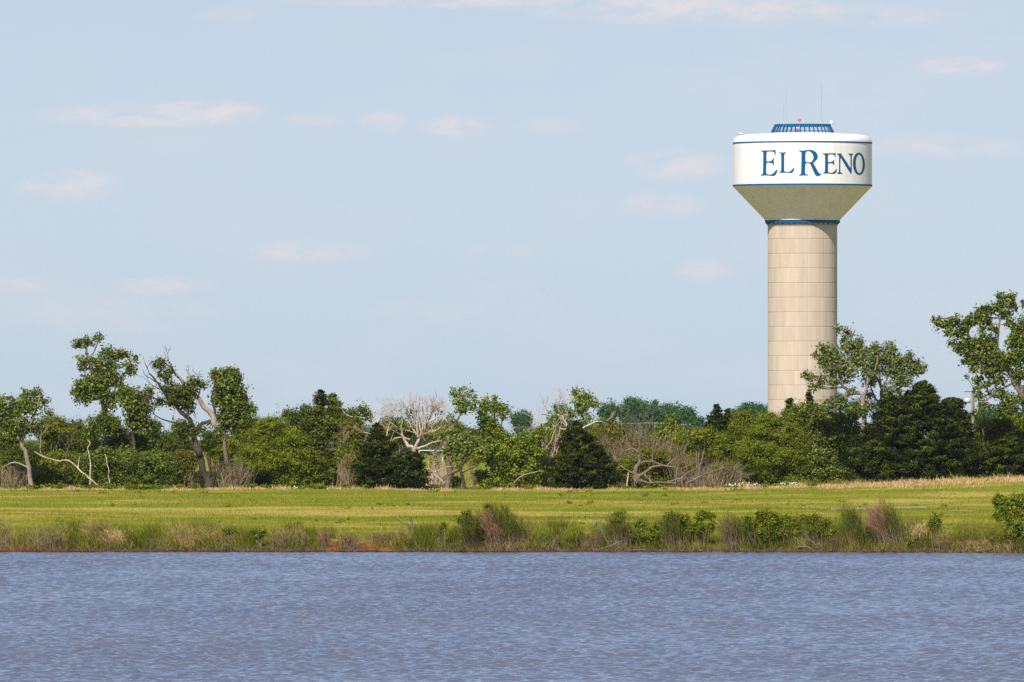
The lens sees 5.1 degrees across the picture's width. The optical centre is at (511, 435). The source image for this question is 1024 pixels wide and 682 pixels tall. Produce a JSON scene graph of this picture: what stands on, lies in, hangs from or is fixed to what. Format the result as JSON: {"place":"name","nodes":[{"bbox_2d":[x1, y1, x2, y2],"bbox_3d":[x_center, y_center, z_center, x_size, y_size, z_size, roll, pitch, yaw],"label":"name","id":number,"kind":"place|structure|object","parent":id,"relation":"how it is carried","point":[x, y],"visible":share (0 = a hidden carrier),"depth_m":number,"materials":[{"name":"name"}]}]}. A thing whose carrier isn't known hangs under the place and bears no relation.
{"place":"outdoors","nodes":[
{"label":"outdoors","id":0,"kind":"place"},
{"bbox_2d":[0,551,1023,681],"bbox_3d":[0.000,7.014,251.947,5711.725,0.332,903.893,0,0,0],"label":"water","id":1,"kind":"structure","parent":0,"point":[622,616],"depth_m":441.06,"materials":[{"name":"liquid"}]},
{"bbox_2d":[0,440,1023,552],"bbox_3d":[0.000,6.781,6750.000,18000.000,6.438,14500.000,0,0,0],"label":"ground","id":2,"kind":"structure","parent":0,"point":[483,467],"depth_m":860.67,"materials":[{"name":"plant"}]},
{"bbox_2d":[0,514,16,548],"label":"reed clump","id":3,"kind":"object","parent":2,"relation":"on","point":[4,533],"visible":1,"depth_m":691.98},
{"bbox_2d":[0,458,37,487],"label":"thicket shrub","id":4,"kind":"object","parent":2,"relation":"on","point":[15,475],"visible":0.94,"depth_m":1008.53,"materials":[{"name":"beige plant"}]},
{"bbox_2d":[0,441,48,484],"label":"understorey shrub","id":5,"kind":"object","parent":2,"relation":"on","point":[17,453],"visible":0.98,"depth_m":1014.37,"materials":[{"name":"green plant"}]},
{"bbox_2d":[0,384,54,485],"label":"cottonwood","id":6,"kind":"object","parent":2,"relation":"on","point":[10,414],"visible":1,"depth_m":1005.65,"materials":[{"name":"green plant"}]},
{"bbox_2d":[8,458,60,487],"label":"understorey shrub","id":7,"kind":"object","parent":2,"relation":"on","point":[43,474],"visible":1,"depth_m":1010.43,"materials":[{"name":"green plant"}]},
{"bbox_2d":[19,520,74,548],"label":"weedy mound","id":8,"kind":"object","parent":2,"relation":"on","point":[43,537],"visible":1,"depth_m":691.64,"materials":[{"name":"plant"}]},
{"bbox_2d":[29,414,74,487],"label":"understorey shrub","id":9,"kind":"object","parent":2,"relation":"on","point":[56,426],"visible":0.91,"depth_m":1017.44,"materials":[{"name":"green plant"}]},
{"bbox_2d":[36,447,81,486],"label":"understorey shrub","id":10,"kind":"object","parent":2,"relation":"on","point":[59,455],"visible":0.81,"depth_m":1014.15,"materials":[{"name":"green plant"}]},
{"bbox_2d":[57,426,103,487],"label":"understorey shrub","id":11,"kind":"object","parent":2,"relation":"on","point":[81,445],"visible":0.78,"depth_m":1018.29,"materials":[{"name":"green plant"}]},
{"bbox_2d":[70,443,121,485],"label":"understorey shrub","id":12,"kind":"object","parent":2,"relation":"on","point":[98,460],"visible":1,"depth_m":1001.54,"materials":[{"name":"green plant"}]},
{"bbox_2d":[73,516,125,549],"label":"reed clump","id":13,"kind":"object","parent":2,"relation":"on","point":[96,529],"visible":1,"depth_m":691.56,"materials":[{"name":"plant"}]},
{"bbox_2d":[67,331,140,441],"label":"cottonwood","id":14,"kind":"object","parent":2,"relation":"on","point":[95,385],"visible":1,"depth_m":1012.67,"materials":[{"name":"green plant"}]},
{"bbox_2d":[95,527,134,549],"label":"reed clump","id":15,"kind":"object","parent":2,"relation":"on","point":[119,540],"visible":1,"depth_m":691.15,"materials":[{"name":"plant"}]},
{"bbox_2d":[100,443,146,488],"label":"understorey shrub","id":16,"kind":"object","parent":2,"relation":"on","point":[120,467],"visible":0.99,"depth_m":1002.33,"materials":[{"name":"green plant"}]},
{"bbox_2d":[82,377,165,488],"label":"cottonwood","id":17,"kind":"object","parent":2,"relation":"on","point":[106,423],"visible":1,"depth_m":1009.57,"materials":[{"name":"green plant"}]},
{"bbox_2d":[98,425,158,483],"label":"understorey shrub","id":18,"kind":"object","parent":2,"relation":"on","point":[140,440],"visible":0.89,"depth_m":1011.25,"materials":[{"name":"green plant"}]},
{"bbox_2d":[118,522,142,549],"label":"reed clump","id":19,"kind":"object","parent":2,"relation":"on","point":[129,534],"visible":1,"depth_m":691.14,"materials":[{"name":"green plant"}]},
{"bbox_2d":[127,444,186,488],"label":"understorey shrub","id":20,"kind":"object","parent":2,"relation":"on","point":[155,463],"visible":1,"depth_m":1001.48,"materials":[{"name":"green plant"}]},
{"bbox_2d":[145,430,181,486],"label":"understorey shrub","id":21,"kind":"object","parent":2,"relation":"on","point":[165,441],"visible":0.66,"depth_m":1018.38,"materials":[{"name":"green plant"}]},
{"bbox_2d":[122,344,216,487],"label":"broken tree","id":22,"kind":"object","parent":2,"relation":"on","point":[182,395],"visible":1,"depth_m":1002.77,"materials":[{"name":"green plant"}]},
{"bbox_2d":[160,520,198,547],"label":"reed clump","id":23,"kind":"object","parent":2,"relation":"on","point":[183,532],"visible":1,"depth_m":692.54,"materials":[{"name":"plant"}]},
{"bbox_2d":[169,448,198,486],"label":"understorey shrub","id":24,"kind":"object","parent":2,"relation":"on","point":[188,460],"visible":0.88,"depth_m":1016.62,"materials":[{"name":"green plant"}]},
{"bbox_2d":[188,523,240,549],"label":"reed clump","id":25,"kind":"object","parent":2,"relation":"on","point":[215,536],"visible":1,"depth_m":692.27,"materials":[{"name":"plant"}]},
{"bbox_2d":[198,425,233,486],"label":"understorey shrub","id":26,"kind":"object","parent":2,"relation":"on","point":[205,444],"visible":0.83,"depth_m":1023.53,"materials":[{"name":"green plant"}]},
{"bbox_2d":[206,363,257,473],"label":"cottonwood","id":27,"kind":"object","parent":2,"relation":"on","point":[234,411],"visible":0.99,"depth_m":1014.55,"materials":[{"name":"green plant"}]},
{"bbox_2d":[204,415,260,484],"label":"locust tree","id":28,"kind":"object","parent":2,"relation":"on","point":[233,445],"visible":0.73,"depth_m":1023.24,"materials":[{"name":"green plant"}]},
{"bbox_2d":[213,454,263,487],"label":"thicket shrub","id":29,"kind":"object","parent":2,"relation":"on","point":[234,477],"visible":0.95,"depth_m":1006.42,"materials":[{"name":"brown plant"}]},
{"bbox_2d":[233,413,320,487],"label":"locust tree","id":30,"kind":"object","parent":2,"relation":"on","point":[270,447],"visible":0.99,"depth_m":1012.99,"materials":[{"name":"green plant"}]},
{"bbox_2d":[265,527,300,546],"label":"brush clump","id":31,"kind":"object","parent":2,"relation":"on","point":[281,536],"visible":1,"depth_m":692.53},
{"bbox_2d":[277,442,329,486],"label":"understorey shrub","id":32,"kind":"object","parent":2,"relation":"on","point":[309,474],"visible":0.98,"depth_m":1013.31,"materials":[{"name":"green plant"}]},
{"bbox_2d":[276,399,370,487],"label":"broadleaf tree","id":33,"kind":"object","parent":2,"relation":"on","point":[311,419],"visible":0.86,"depth_m":1021.33,"materials":[{"name":"green plant"}]},
{"bbox_2d":[312,389,339,485],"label":"cedar","id":34,"kind":"object","parent":2,"relation":"on","point":[322,396],"visible":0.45,"depth_m":1035.72,"materials":[{"name":"green plant"}]},
{"bbox_2d":[330,451,356,487],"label":"thicket shrub","id":35,"kind":"object","parent":2,"relation":"on","point":[346,479],"visible":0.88,"depth_m":1005.69,"materials":[{"name":"grey plant"}]},
{"bbox_2d":[328,438,363,487],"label":"understorey shrub","id":36,"kind":"object","parent":2,"relation":"on","point":[341,449],"visible":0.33,"depth_m":1015.55,"materials":[{"name":"green plant"}]},
{"bbox_2d":[332,418,369,475],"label":"understorey shrub","id":37,"kind":"object","parent":2,"relation":"on","point":[353,433],"visible":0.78,"depth_m":1020.53,"materials":[{"name":"green plant"}]},
{"bbox_2d":[341,398,394,436],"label":"bare tree","id":38,"kind":"object","parent":2,"relation":"on","point":[365,412],"visible":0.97,"depth_m":1010.88,"materials":[{"name":"beige plant"}]},
{"bbox_2d":[345,422,402,487],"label":"cedar","id":39,"kind":"object","parent":2,"relation":"on","point":[373,461],"visible":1,"depth_m":996.00,"materials":[{"name":"green plant"}]},
{"bbox_2d":[368,418,421,455],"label":"understorey shrub","id":40,"kind":"object","parent":2,"relation":"on","point":[408,433],"visible":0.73,"depth_m":1010.59,"materials":[{"name":"green plant"}]},
{"bbox_2d":[391,526,415,548],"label":"reed clump","id":41,"kind":"object","parent":2,"relation":"on","point":[403,539],"visible":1,"depth_m":691.52,"materials":[{"name":"green plant"}]},
{"bbox_2d":[387,451,432,488],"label":"cedar","id":42,"kind":"object","parent":2,"relation":"on","point":[412,473],"visible":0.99,"depth_m":994.17,"materials":[{"name":"green plant"}]},
{"bbox_2d":[373,392,451,488],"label":"bare tree","id":43,"kind":"object","parent":2,"relation":"on","point":[415,447],"visible":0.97,"depth_m":1008.93,"materials":[{"name":"grey plant"}]},
{"bbox_2d":[423,456,446,488],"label":"thicket shrub","id":44,"kind":"object","parent":2,"relation":"on","point":[433,467],"visible":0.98,"depth_m":1003.50,"materials":[{"name":"beige plant"}]},
{"bbox_2d":[433,383,495,488],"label":"slender tree","id":45,"kind":"object","parent":2,"relation":"on","point":[463,446],"visible":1,"depth_m":1000.77,"materials":[{"name":"green plant"}]},
{"bbox_2d":[453,452,485,489],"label":"slender tree","id":46,"kind":"object","parent":2,"relation":"on","point":[474,460],"visible":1,"depth_m":998.94,"materials":[{"name":"green plant"}]},
{"bbox_2d":[451,500,491,547],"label":"tamarisk shrub","id":47,"kind":"object","parent":2,"relation":"on","point":[470,526],"visible":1,"depth_m":691.73,"materials":[{"name":"green plant"}]},
{"bbox_2d":[473,508,504,549],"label":"plume plant","id":48,"kind":"object","parent":2,"relation":"on","point":[494,532],"visible":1,"depth_m":691.67,"materials":[{"name":"plant"}]},
{"bbox_2d":[470,498,521,548],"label":"tamarisk shrub","id":49,"kind":"object","parent":2,"relation":"on","point":[504,522],"visible":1,"depth_m":692.10,"materials":[{"name":"green plant"}]},
{"bbox_2d":[462,392,547,488],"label":"maple tree","id":50,"kind":"object","parent":2,"relation":"on","point":[528,455],"visible":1,"depth_m":1002.53,"materials":[{"name":"green plant"}]},
{"bbox_2d":[0,513,1023,550],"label":"bank grass","id":51,"kind":"structure","parent":2,"relation":"on","point":[423,537],"depth_m":692.39,"materials":[{"name":"green plant"}]},
{"bbox_2d":[0,537,1023,552],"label":"dead bank grass","id":52,"kind":"structure","parent":2,"relation":"on","point":[549,547],"depth_m":690.78,"materials":[{"name":"plant"}]},
{"bbox_2d":[0,472,1023,491],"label":"straw grass","id":53,"kind":"structure","parent":2,"relation":"on","point":[946,480],"depth_m":986.94,"materials":[{"name":"plant"}]},
{"bbox_2d":[3,474,1023,489],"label":"weeds","id":54,"kind":"object","parent":2,"relation":"on","point":[108,485],"visible":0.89,"depth_m":995.84,"materials":[{"name":"green plant"}]},
{"bbox_2d":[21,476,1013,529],"bbox_3d":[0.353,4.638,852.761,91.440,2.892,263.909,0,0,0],"label":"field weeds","id":55,"kind":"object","parent":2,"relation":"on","point":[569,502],"visible":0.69,"depth_m":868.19,"materials":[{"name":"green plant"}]},
{"bbox_2d":[505,408,534,438],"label":"distant tree","id":56,"kind":"object","parent":2,"relation":"on","point":[520,421],"visible":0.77,"depth_m":2499.11,"materials":[{"name":"green plant"}]},
{"bbox_2d":[510,516,531,547],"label":"shrub","id":57,"kind":"object","parent":2,"relation":"on","point":[523,528],"visible":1,"depth_m":692.39,"materials":[{"name":"green plant"}]},
{"bbox_2d":[539,425,563,486],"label":"understorey shrub","id":58,"kind":"object","parent":2,"relation":"on","point":[551,446],"visible":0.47,"depth_m":1025.52,"materials":[{"name":"plant"}]},
{"bbox_2d":[556,521,581,545],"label":"reed clump","id":59,"kind":"object","parent":2,"relation":"on","point":[571,534],"visible":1,"depth_m":692.12,"materials":[{"name":"green plant"}]},
{"bbox_2d":[524,384,614,456],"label":"bare tree","id":60,"kind":"object","parent":2,"relation":"on","point":[580,401],"visible":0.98,"depth_m":1007.89,"materials":[{"name":"green plant"}]},
{"bbox_2d":[539,419,628,488],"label":"cedar","id":61,"kind":"object","parent":2,"relation":"on","point":[587,462],"visible":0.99,"depth_m":995.71,"materials":[{"name":"green plant"}]},
{"bbox_2d":[585,507,632,549],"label":"tamarisk shrub","id":62,"kind":"object","parent":2,"relation":"on","point":[618,528],"visible":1,"depth_m":691.18,"materials":[{"name":"green plant"}]},
{"bbox_2d":[596,397,622,425],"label":"distant tree","id":63,"kind":"object","parent":2,"relation":"on","point":[606,411],"visible":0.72,"depth_m":2636.24,"materials":[{"name":"green plant"}]},
{"bbox_2d":[586,414,648,486],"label":"thicket shrub","id":64,"kind":"object","parent":2,"relation":"on","point":[613,432],"visible":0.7,"depth_m":1021.16,"materials":[{"name":"green plant"}]},
{"bbox_2d":[613,452,633,484],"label":"understorey shrub","id":65,"kind":"object","parent":2,"relation":"on","point":[624,463],"visible":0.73,"depth_m":1015.53,"materials":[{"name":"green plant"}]},
{"bbox_2d":[621,395,642,433],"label":"distant tree","id":66,"kind":"object","parent":2,"relation":"on","point":[632,402],"visible":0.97,"depth_m":2528.62,"materials":[{"name":"green plant"}]},
{"bbox_2d":[628,400,662,441],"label":"distant tree","id":67,"kind":"object","parent":2,"relation":"on","point":[647,409],"visible":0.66,"depth_m":2626.81,"materials":[{"name":"green plant"}]},
{"bbox_2d":[625,518,666,546],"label":"leafy bush","id":68,"kind":"object","parent":2,"relation":"on","point":[641,532],"visible":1,"depth_m":691.54,"materials":[{"name":"green plant"}]},
{"bbox_2d":[620,441,673,486],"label":"understorey shrub","id":69,"kind":"object","parent":2,"relation":"on","point":[659,454],"visible":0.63,"depth_m":1012.47,"materials":[{"name":"green plant"}]},
{"bbox_2d":[607,422,693,487],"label":"thicket shrub","id":70,"kind":"object","parent":2,"relation":"on","point":[635,443],"visible":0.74,"depth_m":1018.59,"materials":[{"name":"brown plant"}]},
{"bbox_2d":[596,407,709,487],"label":"gnarled tree","id":71,"kind":"object","parent":2,"relation":"on","point":[636,474],"visible":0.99,"depth_m":995.91,"materials":[{"name":"grey plant"}]},
{"bbox_2d":[651,412,684,448],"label":"broadleaf tree","id":72,"kind":"object","parent":2,"relation":"on","point":[672,425],"visible":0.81,"depth_m":1027.56,"materials":[{"name":"green plant"}]},
{"bbox_2d":[656,506,689,547],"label":"tamarisk shrub","id":73,"kind":"object","parent":2,"relation":"on","point":[672,528],"visible":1,"depth_m":690.51,"materials":[{"name":"green plant"}]},
{"bbox_2d":[668,400,697,429],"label":"distant tree","id":74,"kind":"object","parent":2,"relation":"on","point":[683,415],"visible":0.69,"depth_m":2618.17,"materials":[{"name":"green plant"}]},
{"bbox_2d":[662,449,728,487],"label":"thicket shrub","id":75,"kind":"object","parent":2,"relation":"on","point":[689,461],"visible":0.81,"depth_m":1012.24,"materials":[{"name":"brown plant"}]},
{"bbox_2d":[678,507,717,549],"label":"leafy bush","id":76,"kind":"object","parent":2,"relation":"on","point":[697,528],"visible":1,"depth_m":690.17,"materials":[{"name":"green plant"}]},
{"bbox_2d":[664,427,737,466],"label":"locust tree","id":77,"kind":"object","parent":2,"relation":"on","point":[689,449],"visible":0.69,"depth_m":1021.31,"materials":[{"name":"green plant"}]},
{"bbox_2d":[681,425,722,487],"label":"tree","id":78,"kind":"object","parent":2,"relation":"on","point":[702,436],"visible":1,"depth_m":1010.68,"materials":[{"name":"plant"}]},
{"bbox_2d":[702,403,731,434],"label":"cedar","id":79,"kind":"object","parent":2,"relation":"on","point":[714,420],"visible":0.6,"depth_m":1031.60,"materials":[{"name":"green plant"}]},
{"bbox_2d":[684,452,764,487],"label":"thicket shrub","id":80,"kind":"object","parent":2,"relation":"on","point":[726,475],"visible":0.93,"depth_m":1006.44,"materials":[{"name":"brown plant"}]},
{"bbox_2d":[715,510,747,548],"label":"plume plant","id":81,"kind":"object","parent":2,"relation":"on","point":[737,532],"visible":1,"depth_m":689.75,"materials":[{"name":"green plant"}]},
{"bbox_2d":[705,409,758,484],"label":"locust tree","id":82,"kind":"object","parent":2,"relation":"on","point":[729,441],"visible":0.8,"depth_m":1017.36,"materials":[{"name":"green plant"}]},
{"bbox_2d":[739,508,779,547],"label":"leafy bush","id":83,"kind":"object","parent":2,"relation":"on","point":[763,526],"visible":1,"depth_m":689.71,"materials":[{"name":"green plant"}]},
{"bbox_2d":[742,466,793,485],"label":"understorey shrub","id":84,"kind":"object","parent":2,"relation":"on","point":[762,475],"visible":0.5,"depth_m":1017.10,"materials":[{"name":"green plant"}]},
{"bbox_2d":[730,410,817,483],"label":"locust tree","id":85,"kind":"object","parent":2,"relation":"on","point":[780,444],"visible":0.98,"depth_m":1007.08,"materials":[{"name":"green plant"}]},
{"bbox_2d":[768,511,806,545],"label":"leafy bush","id":86,"kind":"object","parent":2,"relation":"on","point":[787,522],"visible":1,"depth_m":689.84,"materials":[{"name":"green plant"}]},
{"bbox_2d":[733,101,871,450],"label":"water tower","id":87,"kind":"structure","parent":2,"relation":"on","point":[800,192],"depth_m":1854.48,"materials":[{"name":"beige concrete"}]},
{"bbox_2d":[797,512,839,546],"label":"leafy bush","id":88,"kind":"object","parent":2,"relation":"on","point":[820,528],"visible":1,"depth_m":688.88,"materials":[{"name":"green plant"}]},
{"bbox_2d":[777,398,861,484],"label":"broadleaf tree","id":89,"kind":"object","parent":2,"relation":"on","point":[826,439],"visible":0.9,"depth_m":1015.28,"materials":[{"name":"green plant"}]},
{"bbox_2d":[800,322,879,433],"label":"cottonwood","id":90,"kind":"object","parent":2,"relation":"on","point":[829,358],"visible":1,"depth_m":1010.79,"materials":[{"name":"green plant"}]},
{"bbox_2d":[834,500,868,548],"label":"tamarisk shrub","id":91,"kind":"object","parent":2,"relation":"on","point":[851,522],"visible":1,"depth_m":687.94,"materials":[{"name":"green plant"}]},
{"bbox_2d":[847,393,901,476],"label":"cedar","id":92,"kind":"object","parent":2,"relation":"on","point":[881,409],"visible":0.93,"depth_m":1003.44,"materials":[{"name":"green plant"}]},
{"bbox_2d":[859,497,896,548],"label":"plume plant","id":93,"kind":"object","parent":2,"relation":"on","point":[875,523],"visible":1,"depth_m":687.86,"materials":[{"name":"plant"}]},
{"bbox_2d":[870,497,904,548],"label":"tamarisk shrub","id":94,"kind":"object","parent":2,"relation":"on","point":[894,526],"visible":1,"depth_m":687.39,"materials":[{"name":"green plant"}]},
{"bbox_2d":[848,339,927,411],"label":"cottonwood","id":95,"kind":"object","parent":2,"relation":"on","point":[900,363],"visible":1,"depth_m":1012.74,"materials":[{"name":"green plant"}]},
{"bbox_2d":[838,380,987,482],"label":"cedar","id":96,"kind":"object","parent":2,"relation":"on","point":[920,408],"visible":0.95,"depth_m":996.84,"materials":[{"name":"green plant"}]},
{"bbox_2d":[901,520,933,549],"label":"plume plant","id":97,"kind":"object","parent":2,"relation":"on","point":[916,535],"visible":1,"depth_m":686.96,"materials":[{"name":"beige plant"}]},
{"bbox_2d":[924,512,944,548],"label":"leafy bush","id":98,"kind":"object","parent":2,"relation":"on","point":[935,521],"visible":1,"depth_m":686.13,"materials":[{"name":"green plant"}]},
{"bbox_2d":[937,396,985,476],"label":"cedar","id":99,"kind":"object","parent":2,"relation":"on","point":[959,404],"visible":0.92,"depth_m":1004.36,"materials":[{"name":"green plant"}]},
{"bbox_2d":[939,524,991,550],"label":"reed clump","id":100,"kind":"object","parent":2,"relation":"on","point":[963,536],"visible":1,"depth_m":685.65,"materials":[{"name":"green plant"}]},
{"bbox_2d":[929,289,1023,420],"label":"cottonwood","id":101,"kind":"object","parent":2,"relation":"on","point":[1002,362],"visible":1,"depth_m":1006.71,"materials":[{"name":"green plant"}]},
{"bbox_2d":[970,413,1017,445],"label":"understorey shrub","id":102,"kind":"object","parent":2,"relation":"on","point":[995,428],"visible":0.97,"depth_m":1013.47,"materials":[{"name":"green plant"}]},
{"bbox_2d":[969,434,1023,476],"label":"cedar","id":103,"kind":"object","parent":2,"relation":"on","point":[1003,455],"visible":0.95,"depth_m":999.46,"materials":[{"name":"green plant"}]},
{"bbox_2d":[981,522,1014,548],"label":"reed clump","id":104,"kind":"object","parent":2,"relation":"on","point":[993,536],"visible":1,"depth_m":685.27,"materials":[{"name":"green plant"}]},
{"bbox_2d":[989,490,1023,547],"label":"leafy bush","id":105,"kind":"object","parent":2,"relation":"on","point":[1013,513],"visible":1,"depth_m":685.48,"materials":[{"name":"green plant"}]},
{"bbox_2d":[0,0,1023,439],"label":"sky","id":106,"kind":"structure","parent":0,"point":[517,201],"materials":[{"name":"blue"}]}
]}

